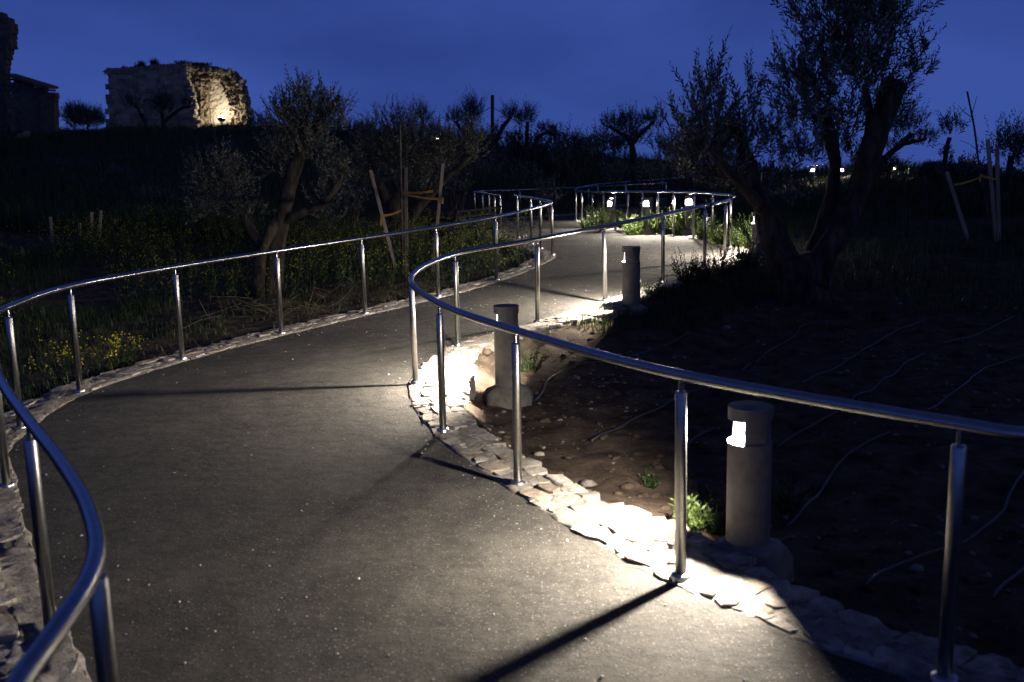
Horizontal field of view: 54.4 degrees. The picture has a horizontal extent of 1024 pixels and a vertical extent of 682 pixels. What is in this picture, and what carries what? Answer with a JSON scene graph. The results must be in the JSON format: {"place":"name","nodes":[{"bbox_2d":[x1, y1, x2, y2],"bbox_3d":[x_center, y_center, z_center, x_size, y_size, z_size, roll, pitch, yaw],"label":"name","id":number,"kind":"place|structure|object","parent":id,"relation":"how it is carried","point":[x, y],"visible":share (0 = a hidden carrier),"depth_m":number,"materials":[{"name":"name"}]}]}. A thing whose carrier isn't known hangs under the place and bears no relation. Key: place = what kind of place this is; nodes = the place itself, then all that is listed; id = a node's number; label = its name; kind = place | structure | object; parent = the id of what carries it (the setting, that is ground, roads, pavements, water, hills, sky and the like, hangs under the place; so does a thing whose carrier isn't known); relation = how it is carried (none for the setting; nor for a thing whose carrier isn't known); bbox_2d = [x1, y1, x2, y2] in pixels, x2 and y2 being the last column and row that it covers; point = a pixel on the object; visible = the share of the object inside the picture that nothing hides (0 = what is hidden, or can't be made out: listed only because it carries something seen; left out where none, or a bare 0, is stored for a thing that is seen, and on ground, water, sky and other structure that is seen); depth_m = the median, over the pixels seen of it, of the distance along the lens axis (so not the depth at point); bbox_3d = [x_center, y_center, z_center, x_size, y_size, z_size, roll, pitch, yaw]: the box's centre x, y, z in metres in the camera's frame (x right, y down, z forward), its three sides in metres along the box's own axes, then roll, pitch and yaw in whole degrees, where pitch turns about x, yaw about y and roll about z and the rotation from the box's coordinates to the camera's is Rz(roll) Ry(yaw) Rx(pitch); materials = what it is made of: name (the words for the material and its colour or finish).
{"place":"outdoors","nodes":[
{"label":"outdoors","id":0,"kind":"place"},
{"bbox_2d":[0,198,443,328],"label":"wildflower meadow","id":1,"kind":"structure","parent":0,"point":[297,261],"depth_m":17.13,"materials":[{"name":"green plant"}]},
{"bbox_2d":[8,197,910,681],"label":"path","id":2,"kind":"structure","parent":0,"point":[256,425],"depth_m":4.82,"materials":[{"name":"asphalt"}]},
{"bbox_2d":[15,229,872,681],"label":"loose grit","id":3,"kind":"object","parent":2,"relation":"on","point":[389,469],"visible":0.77,"depth_m":4.97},
{"bbox_2d":[0,124,1023,667],"bbox_3d":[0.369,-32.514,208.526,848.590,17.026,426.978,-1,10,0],"label":"ground","id":4,"kind":"structure","parent":0,"point":[816,518],"depth_m":8.21,"materials":[{"name":"soil"}]},
{"bbox_2d":[0,12,18,132],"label":"ruined tower","id":5,"kind":"structure","parent":4,"relation":"on","point":[9,29],"depth_m":75.52,"materials":[{"name":"stone"}]},
{"bbox_2d":[5,73,59,132],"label":"stone annex","id":6,"kind":"object","parent":4,"relation":"on","point":[34,104],"visible":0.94,"depth_m":74.97,"materials":[{"name":"stone"}]},
{"bbox_2d":[25,328,112,381],"bbox_3d":[-4.024,0.120,8.861,0.688,0.495,0.604,4,11,25],"label":"mustard plant","id":7,"kind":"object","parent":4,"relation":"on","point":[59,360],"visible":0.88,"depth_m":8.87,"materials":[{"name":"green plant"}]},
{"bbox_2d":[49,210,102,243],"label":"wooden stakes","id":8,"kind":"object","parent":4,"relation":"on","point":[91,218],"visible":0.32,"depth_m":20.83,"materials":[{"name":"brown wood"}]},
{"bbox_2d":[58,98,108,134],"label":"olive tree","id":9,"kind":"object","parent":4,"relation":"on","point":[79,115],"visible":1,"depth_m":67.92,"materials":[{"name":"green plant"}]},
{"bbox_2d":[62,330,142,375],"bbox_3d":[-3.697,0.064,9.140,0.583,0.494,0.632,3,11,20],"label":"mustard plant","id":10,"kind":"object","parent":4,"relation":"on","point":[100,351],"visible":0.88,"depth_m":9.13,"materials":[{"name":"green plant"}]},
{"bbox_2d":[101,333,148,368],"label":"mustard plant","id":11,"kind":"object","parent":4,"relation":"on","point":[128,359],"visible":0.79,"depth_m":9.45,"materials":[{"name":"green plant"}]},
{"bbox_2d":[118,83,198,137],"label":"olive tree","id":12,"kind":"object","parent":4,"relation":"on","point":[162,101],"visible":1,"depth_m":64.18,"materials":[{"name":"green plant"}]},
{"bbox_2d":[102,58,252,128],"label":"ruined house","id":13,"kind":"structure","parent":4,"relation":"on","point":[217,91],"depth_m":77.92,"materials":[{"name":"stone"}]},
{"bbox_2d":[183,194,228,228],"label":"hill shrub","id":14,"kind":"object","parent":4,"relation":"on","point":[208,206],"visible":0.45,"depth_m":23.75,"materials":[{"name":"green plant"}]},
{"bbox_2d":[244,108,277,130],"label":"hill shrub","id":15,"kind":"object","parent":4,"relation":"on","point":[254,120],"visible":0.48,"depth_m":69.83,"materials":[{"name":"green plant"}]},
{"bbox_2d":[170,281,358,328],"bbox_3d":[-2.932,-0.205,12.251,2.019,0.975,2.509,-1,10,0],"label":"brush pile","id":16,"kind":"object","parent":4,"relation":"on","point":[264,305],"visible":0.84,"depth_m":12.22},
{"bbox_2d":[0,203,529,411],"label":"bank grass","id":17,"kind":"structure","parent":4,"relation":"on","point":[23,277],"depth_m":13.82,"materials":[{"name":"plant"}]},
{"bbox_2d":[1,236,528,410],"bbox_3d":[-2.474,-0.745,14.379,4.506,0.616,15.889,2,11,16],"label":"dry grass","id":18,"kind":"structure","parent":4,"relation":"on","point":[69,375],"depth_m":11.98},
{"bbox_2d":[174,63,361,297],"bbox_3d":[-3.476,-2.156,14.081,2.849,3.396,1.325,-1,10,0],"label":"olive tree","id":19,"kind":"object","parent":4,"relation":"on","point":[303,131],"visible":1,"depth_m":13.91,"materials":[{"name":"green plant"}]},
{"bbox_2d":[308,193,348,240],"bbox_3d":[-4.012,-2.649,21.819,0.897,1.303,0.815,-1,10,0],"label":"hill shrub","id":20,"kind":"object","parent":4,"relation":"on","point":[326,211],"visible":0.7,"depth_m":21.79,"materials":[{"name":"green plant"}]},
{"bbox_2d":[0,207,659,681],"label":"kerb","id":21,"kind":"structure","parent":4,"relation":"on","point":[20,617],"depth_m":5.30,"materials":[{"name":"stone"}]},
{"bbox_2d":[0,194,554,681],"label":"handrail","id":22,"kind":"object","parent":21,"relation":"on","point":[92,586],"visible":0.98,"depth_m":3.74,"materials":[{"name":"metal"}]},
{"bbox_2d":[473,182,666,233],"bbox_3d":[0.891,-4.170,30.036,3.958,1.044,15.760,3,11,22],"label":"handrail","id":23,"kind":"object","parent":21,"relation":"on","point":[482,192],"visible":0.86,"depth_m":31.26,"materials":[{"name":"metal"}]},
{"bbox_2d":[329,116,358,134],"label":"hill shrub","id":24,"kind":"object","parent":4,"relation":"on","point":[342,131],"visible":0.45,"depth_m":61.61,"materials":[{"name":"green plant"}]},
{"bbox_2d":[369,123,443,271],"bbox_3d":[-1.611,-2.133,15.450,1.161,2.439,0.140,-1,10,0],"label":"staked sapling","id":25,"kind":"object","parent":4,"relation":"on","point":[406,193],"visible":0.94,"depth_m":15.44,"materials":[{"name":"brown wood"}]},
{"bbox_2d":[331,93,495,245],"bbox_3d":[-2.058,-3.503,20.710,3.491,3.280,1.624,-1,10,0],"label":"olive tree","id":26,"kind":"object","parent":4,"relation":"on","point":[369,150],"visible":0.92,"depth_m":20.54,"materials":[{"name":"green plant"}]},
{"bbox_2d":[410,94,440,154],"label":"olive tree","id":27,"kind":"object","parent":4,"relation":"on","point":[423,111],"visible":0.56,"depth_m":48.69,"materials":[{"name":"green plant"}]},
{"bbox_2d":[329,205,544,294],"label":"wildflower meadow","id":28,"kind":"structure","parent":4,"relation":"on","point":[444,239],"depth_m":15.40,"materials":[{"name":"green plant"}]},
{"bbox_2d":[441,85,487,163],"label":"olive tree","id":29,"kind":"object","parent":4,"relation":"on","point":[471,109],"visible":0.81,"depth_m":46.68,"materials":[{"name":"green plant"}]},
{"bbox_2d":[427,205,501,254],"bbox_3d":[-0.854,-2.060,18.503,0.658,0.858,1.670,4,11,28],"label":"park bench","id":30,"kind":"object","parent":4,"relation":"on","point":[455,217],"visible":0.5,"depth_m":17.97,"materials":[{"name":"metal"}]},
{"bbox_2d":[474,124,503,153],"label":"hill shrub","id":31,"kind":"object","parent":4,"relation":"on","point":[487,139],"visible":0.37,"depth_m":50.95,"materials":[{"name":"green plant"}]},
{"bbox_2d":[474,145,512,210],"bbox_3d":[-0.638,-5.804,35.560,1.497,2.481,1.284,-8,12,-32],"label":"hill shrub","id":32,"kind":"object","parent":4,"relation":"on","point":[494,169],"visible":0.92,"depth_m":35.49,"materials":[{"name":"green plant"}]},
{"bbox_2d":[485,95,522,164],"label":"olive tree","id":33,"kind":"object","parent":4,"relation":"on","point":[505,113],"visible":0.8,"depth_m":46.84,"materials":[{"name":"green plant"}]},
{"bbox_2d":[482,304,533,408],"bbox_3d":[-0.043,0.130,8.049,0.379,0.846,0.368,-7,12,-31],"label":"bollard light","id":34,"kind":"object","parent":4,"relation":"on","point":[499,393],"visible":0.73,"depth_m":7.97,"materials":[{"name":"grey paint"}]},
{"bbox_2d":[0,121,1023,245],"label":"hill scrub","id":35,"kind":"object","parent":4,"relation":"on","point":[34,213],"visible":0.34,"depth_m":36.02,"materials":[{"name":"green plant"}]},
{"bbox_2d":[475,95,553,164],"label":"guyed pole","id":36,"kind":"object","parent":4,"relation":"on","point":[492,116],"visible":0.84,"depth_m":46.84,"materials":[{"name":"black wood"}]},
{"bbox_2d":[498,120,533,156],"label":"hill shrub","id":37,"kind":"object","parent":4,"relation":"on","point":[519,138],"visible":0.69,"depth_m":49.65,"materials":[{"name":"green plant"}]},
{"bbox_2d":[505,96,541,174],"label":"olive tree","id":38,"kind":"object","parent":4,"relation":"on","point":[530,112],"visible":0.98,"depth_m":45.94,"materials":[{"name":"green plant"}]},
{"bbox_2d":[520,345,546,372],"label":"weed plant","id":39,"kind":"object","parent":4,"relation":"on","point":[532,365],"visible":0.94,"depth_m":9.13,"materials":[{"name":"green plant"}]},
{"bbox_2d":[521,124,557,163],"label":"hill shrub","id":40,"kind":"object","parent":4,"relation":"on","point":[540,145],"visible":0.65,"depth_m":48.80,"materials":[{"name":"green plant"}]},
{"bbox_2d":[532,119,558,176],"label":"olive tree","id":41,"kind":"object","parent":4,"relation":"on","point":[550,130],"visible":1,"depth_m":46.00,"materials":[{"name":"green plant"}]},
{"bbox_2d":[534,168,569,219],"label":"hill shrub","id":42,"kind":"object","parent":4,"relation":"on","point":[546,194],"visible":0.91,"depth_m":29.63,"materials":[{"name":"green plant"}]},
{"bbox_2d":[543,112,581,176],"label":"hill shrub","id":43,"kind":"object","parent":4,"relation":"on","point":[560,136],"visible":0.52,"depth_m":47.69,"materials":[{"name":"green plant"}]},
{"bbox_2d":[549,132,601,212],"bbox_3d":[2.136,-5.580,33.555,1.838,3.094,0.806,1,10,10],"label":"olive tree","id":44,"kind":"object","parent":4,"relation":"on","point":[576,176],"visible":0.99,"depth_m":33.42,"materials":[{"name":"green plant"}]},
{"bbox_2d":[565,131,596,183],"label":"tree","id":45,"kind":"object","parent":4,"relation":"on","point":[578,155],"visible":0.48,"depth_m":47.04,"materials":[{"name":"green plant"}]},
{"bbox_2d":[577,479,597,486],"bbox_3d":[0.469,0.884,6.174,0.099,0.050,0.085,-6,11,-27],"label":"loose stone","id":46,"kind":"object","parent":4,"relation":"on","point":[587,482],"visible":0.88,"depth_m":6.15,"materials":[{"name":"stone"}]},
{"bbox_2d":[576,118,616,188],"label":"hill shrub","id":47,"kind":"object","parent":4,"relation":"on","point":[599,178],"visible":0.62,"depth_m":46.31,"materials":[{"name":"green plant"}]},
{"bbox_2d":[582,203,615,230],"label":"lit shrub","id":48,"kind":"object","parent":4,"relation":"on","point":[601,220],"visible":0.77,"depth_m":22.91,"materials":[{"name":"green plant"}]},
{"bbox_2d":[534,331,689,400],"bbox_3d":[0.828,0.181,9.357,0.480,0.174,2.858,6,12,35],"label":"drip pipe","id":49,"kind":"object","parent":4,"relation":"on","point":[547,380],"visible":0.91,"depth_m":9.45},
{"bbox_2d":[607,199,617,227],"bbox_3d":[2.396,-3.014,24.055,0.368,0.846,0.379,1,10,10],"label":"bollard light","id":50,"kind":"object","parent":4,"relation":"on","point":[610,203],"visible":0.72,"depth_m":23.96,"materials":[{"name":"grey paint"}]},
{"bbox_2d":[598,152,630,212],"bbox_3d":[3.494,-5.294,33.576,1.114,2.393,0.993,7,13,40],"label":"hill shrub","id":51,"kind":"object","parent":4,"relation":"on","point":[618,169],"visible":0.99,"depth_m":33.48,"materials":[{"name":"green plant"}]},
{"bbox_2d":[600,125,643,190],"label":"hill shrub","id":52,"kind":"object","parent":4,"relation":"on","point":[616,142],"visible":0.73,"depth_m":45.32,"materials":[{"name":"green plant"}]},
{"bbox_2d":[597,99,669,206],"bbox_3d":[4.591,-6.929,37.353,2.781,4.312,1.656,-1,10,0],"label":"olive tree","id":53,"kind":"object","parent":4,"relation":"on","point":[622,121],"visible":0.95,"depth_m":37.16,"materials":[{"name":"green plant"}]},
{"bbox_2d":[620,246,647,315],"bbox_3d":[1.331,-0.638,11.152,0.379,0.846,0.368,-5,11,-22],"label":"bollard light","id":54,"kind":"object","parent":4,"relation":"on","point":[630,281],"visible":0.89,"depth_m":11.06,"materials":[{"name":"grey paint"}]},
{"bbox_2d":[619,216,650,234],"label":"lit shrub","id":55,"kind":"object","parent":4,"relation":"on","point":[633,230],"visible":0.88,"depth_m":20.66,"materials":[{"name":"green plant"}]},
{"bbox_2d":[640,198,655,234],"bbox_3d":[2.837,-2.567,20.833,0.368,0.846,0.379,0,10,6],"label":"bollard light","id":56,"kind":"object","parent":4,"relation":"on","point":[647,205],"visible":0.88,"depth_m":20.75,"materials":[{"name":"grey paint"}]},
{"bbox_2d":[591,386,708,440],"bbox_3d":[1.093,0.530,7.706,0.092,0.103,1.871,7,13,37],"label":"drip pipe","id":57,"kind":"object","parent":4,"relation":"on","point":[619,427],"visible":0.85,"depth_m":7.62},
{"bbox_2d":[631,151,668,210],"bbox_3d":[4.127,-4.651,29.631,1.242,2.165,0.947,-1,10,0],"label":"hill shrub","id":58,"kind":"object","parent":4,"relation":"on","point":[653,171],"visible":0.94,"depth_m":29.56,"materials":[{"name":"green plant"}]},
{"bbox_2d":[638,466,664,489],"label":"weed plant","id":59,"kind":"object","parent":4,"relation":"on","point":[650,482],"visible":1,"depth_m":6.08,"materials":[{"name":"green plant"}]},
{"bbox_2d":[640,277,671,296],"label":"weed plant","id":60,"kind":"object","parent":4,"relation":"on","point":[657,289],"visible":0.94,"depth_m":11.89,"materials":[{"name":"green plant"}]},
{"bbox_2d":[648,209,679,233],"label":"lit shrub","id":61,"kind":"object","parent":4,"relation":"on","point":[668,226],"visible":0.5,"depth_m":20.45,"materials":[{"name":"green plant"}]},
{"bbox_2d":[650,125,680,199],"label":"tree","id":62,"kind":"object","parent":4,"relation":"on","point":[659,146],"visible":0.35,"depth_m":42.59,"materials":[{"name":"green plant"}]},
{"bbox_2d":[661,207,698,234],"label":"lit shrub","id":63,"kind":"object","parent":4,"relation":"on","point":[682,225],"visible":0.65,"depth_m":19.97,"materials":[{"name":"green plant"}]},
{"bbox_2d":[672,136,695,201],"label":"hill shrub","id":64,"kind":"object","parent":4,"relation":"on","point":[685,185],"visible":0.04,"depth_m":41.98,"materials":[{"name":"green plant"}]},
{"bbox_2d":[566,249,804,331],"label":"verge grass","id":65,"kind":"structure","parent":4,"relation":"on","point":[728,280],"depth_m":11.55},
{"bbox_2d":[670,247,707,284],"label":"dark shrub","id":66,"kind":"object","parent":4,"relation":"on","point":[691,268],"visible":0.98,"depth_m":12.70,"materials":[{"name":"green plant"}]},
{"bbox_2d":[681,196,697,235],"bbox_3d":[3.553,-2.469,19.863,0.368,0.846,0.379,-1,10,-1],"label":"bollard light","id":67,"kind":"object","parent":4,"relation":"on","point":[688,203],"visible":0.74,"depth_m":19.78,"materials":[{"name":"grey paint"}]},
{"bbox_2d":[668,493,720,531],"bbox_3d":[0.960,0.903,5.221,0.259,0.198,0.359,-1,10,0],"label":"grass tuft","id":68,"kind":"object","parent":4,"relation":"on","point":[695,517],"visible":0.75,"depth_m":5.22,"materials":[{"name":"green plant"}]},
{"bbox_2d":[690,256,716,282],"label":"dark shrub","id":69,"kind":"object","parent":4,"relation":"on","point":[706,273],"visible":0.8,"depth_m":12.84,"materials":[{"name":"green plant"}]},
{"bbox_2d":[654,123,757,219],"bbox_3d":[5.094,-4.296,25.689,3.004,2.918,1.741,-1,10,0],"label":"olive tree","id":70,"kind":"object","parent":4,"relation":"on","point":[711,180],"visible":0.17,"depth_m":25.64,"materials":[{"name":"green plant"}]},
{"bbox_2d":[701,506,725,536],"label":"weed plant","id":71,"kind":"object","parent":4,"relation":"on","point":[717,526],"visible":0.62,"depth_m":5.21,"materials":[{"name":"green plant"}]},
{"bbox_2d":[407,196,1023,681],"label":"kerb","id":72,"kind":"structure","parent":4,"relation":"on","point":[639,538],"depth_m":4.46,"materials":[{"name":"stone"}]},
{"bbox_2d":[691,212,723,238],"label":"lit shrub","id":73,"kind":"object","parent":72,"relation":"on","point":[700,233],"visible":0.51,"depth_m":18.70,"materials":[{"name":"green plant"}]},
{"bbox_2d":[408,176,1023,681],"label":"handrail","id":74,"kind":"object","parent":72,"relation":"on","point":[952,546],"visible":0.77,"depth_m":4.10,"materials":[{"name":"metal"}]},
{"bbox_2d":[707,224,728,244],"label":"lit shrub","id":75,"kind":"object","parent":4,"relation":"on","point":[713,238],"visible":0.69,"depth_m":17.44,"materials":[{"name":"green plant"}]},
{"bbox_2d":[703,236,752,274],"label":"dark shrub","id":76,"kind":"object","parent":4,"relation":"on","point":[724,258],"visible":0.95,"depth_m":13.54,"materials":[{"name":"green plant"}]},
{"bbox_2d":[717,213,753,246],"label":"lit shrub","id":77,"kind":"object","parent":4,"relation":"on","point":[736,235],"visible":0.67,"depth_m":16.82,"materials":[{"name":"green plant"}]},
{"bbox_2d":[727,217,751,259],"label":"palm frond plant","id":78,"kind":"object","parent":4,"relation":"on","point":[737,223],"visible":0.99,"depth_m":13.54,"materials":[{"name":"green plant"}]},
{"bbox_2d":[717,229,764,269],"bbox_3d":[3.330,-1.293,14.044,0.826,0.576,0.569,7,13,40],"label":"dark shrub","id":79,"kind":"object","parent":4,"relation":"on","point":[757,261],"visible":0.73,"depth_m":14.04,"materials":[{"name":"green plant"}]},
{"bbox_2d":[465,294,1023,646],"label":"soil clods","id":80,"kind":"object","parent":4,"relation":"on","point":[918,589],"visible":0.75,"depth_m":7.03,"materials":[{"name":"soil"}]},
{"bbox_2d":[467,295,1023,654],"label":"soil stones","id":81,"kind":"object","parent":4,"relation":"on","point":[936,533],"visible":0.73,"depth_m":7.26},
{"bbox_2d":[710,400,793,581],"bbox_3d":[1.053,0.678,4.431,0.350,0.804,0.360,9,14,44],"label":"bollard light","id":82,"kind":"object","parent":4,"relation":"on","point":[749,479],"visible":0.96,"depth_m":4.36,"materials":[{"name":"grey paint"}]},
{"bbox_2d":[484,323,1023,580],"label":"soil weeds","id":83,"kind":"object","parent":4,"relation":"on","point":[820,442],"visible":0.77,"depth_m":6.71,"materials":[{"name":"green plant"}]},
{"bbox_2d":[751,212,766,260],"bbox_3d":[3.795,-1.566,15.362,0.379,0.846,0.368,-4,11,-17],"label":"bollard light","id":84,"kind":"object","parent":4,"relation":"on","point":[755,234],"visible":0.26,"depth_m":15.28,"materials":[{"name":"grey paint"}]},
{"bbox_2d":[530,173,1023,355],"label":"slope grass","id":85,"kind":"structure","parent":4,"relation":"on","point":[883,243],"depth_m":15.51,"materials":[{"name":"plant"}]},
{"bbox_2d":[741,321,834,370],"bbox_3d":[2.664,0.016,9.790,0.207,0.168,2.326,6,13,37],"label":"drip pipe","id":86,"kind":"object","parent":4,"relation":"on","point":[765,353],"visible":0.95,"depth_m":9.84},
{"bbox_2d":[652,0,946,306],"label":"olive tree","id":87,"kind":"object","parent":4,"relation":"on","point":[806,275],"visible":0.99,"depth_m":11.11,"materials":[{"name":"green plant"}]},
{"bbox_2d":[786,431,889,527],"bbox_3d":[1.979,0.824,6.112,0.145,0.103,2.010,6,12,35],"label":"drip pipe","id":88,"kind":"object","parent":4,"relation":"on","point":[824,485],"visible":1,"depth_m":6.17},
{"bbox_2d":[776,353,923,447],"bbox_3d":[2.842,0.423,7.971,0.119,0.175,3.107,7,13,39],"label":"drip pipe","id":89,"kind":"object","parent":4,"relation":"on","point":[836,411],"visible":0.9,"depth_m":7.59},
{"bbox_2d":[801,320,924,383],"bbox_3d":[3.346,0.067,9.389,0.091,0.110,3.209,7,13,38],"label":"drip pipe","id":90,"kind":"object","parent":4,"relation":"on","point":[842,363],"visible":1,"depth_m":9.19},
{"bbox_2d":[876,147,913,180],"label":"hill shrub","id":91,"kind":"object","parent":4,"relation":"on","point":[888,165],"visible":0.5,"depth_m":32.33,"materials":[{"name":"green plant"}]},
{"bbox_2d":[873,98,941,185],"bbox_3d":[11.671,-5.831,29.468,1.950,2.948,1.655,-10,13,-39],"label":"olive tree","id":92,"kind":"object","parent":4,"relation":"on","point":[907,139],"visible":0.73,"depth_m":29.39,"materials":[{"name":"green plant"}]},
{"bbox_2d":[915,158,941,181],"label":"hill shrub","id":93,"kind":"object","parent":4,"relation":"on","point":[927,167],"visible":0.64,"depth_m":30.37,"materials":[{"name":"green plant"}]},
{"bbox_2d":[863,470,1023,586],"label":"drip pipe","id":94,"kind":"object","parent":4,"relation":"on","point":[975,534],"visible":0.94,"depth_m":4.89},
{"bbox_2d":[935,103,974,194],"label":"olive tree","id":95,"kind":"object","parent":4,"relation":"on","point":[946,146],"visible":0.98,"depth_m":26.48,"materials":[{"name":"green plant"}]},
{"bbox_2d":[931,150,986,181],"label":"hill shrub","id":96,"kind":"object","parent":4,"relation":"on","point":[961,164],"visible":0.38,"depth_m":29.24,"materials":[{"name":"green plant"}]},
{"bbox_2d":[945,91,1000,241],"bbox_3d":[8.083,-2.950,17.297,1.231,2.720,0.251,-3,10,-11],"label":"staked sapling","id":97,"kind":"object","parent":4,"relation":"on","point":[996,219],"visible":0.98,"depth_m":17.32,"materials":[{"name":"brown wood"}]},
{"bbox_2d":[925,354,1023,410],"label":"drip pipe","id":98,"kind":"object","parent":4,"relation":"on","point":[954,391],"visible":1,"depth_m":8.02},
{"bbox_2d":[960,156,1004,189],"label":"hill shrub","id":99,"kind":"object","parent":4,"relation":"on","point":[973,167],"visible":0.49,"depth_m":28.30,"materials":[{"name":"green plant"}]},
{"bbox_2d":[973,110,1023,200],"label":"olive tree","id":100,"kind":"object","parent":4,"relation":"on","point":[1012,140],"visible":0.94,"depth_m":24.57,"materials":[{"name":"green plant"}]},
{"bbox_2d":[990,566,1023,599],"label":"drip pipe","id":101,"kind":"object","parent":4,"relation":"on","point":[1004,583],"visible":1,"depth_m":4.38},
{"bbox_2d":[1002,164,1023,190],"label":"hill shrub","id":102,"kind":"object","parent":4,"relation":"on","point":[1018,174],"visible":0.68,"depth_m":26.58,"materials":[{"name":"green plant"}]},
{"bbox_2d":[0,0,1023,169],"label":"sky","id":103,"kind":"structure","parent":0,"point":[581,58],"materials":[{"name":"blue"}]},
{"bbox_2d":[706,480,723,511],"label":"leafy sprig","id":104,"kind":"object","parent":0,"point":[713,503],"visible":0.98,"depth_m":5.51,"materials":[{"name":"green plant"}]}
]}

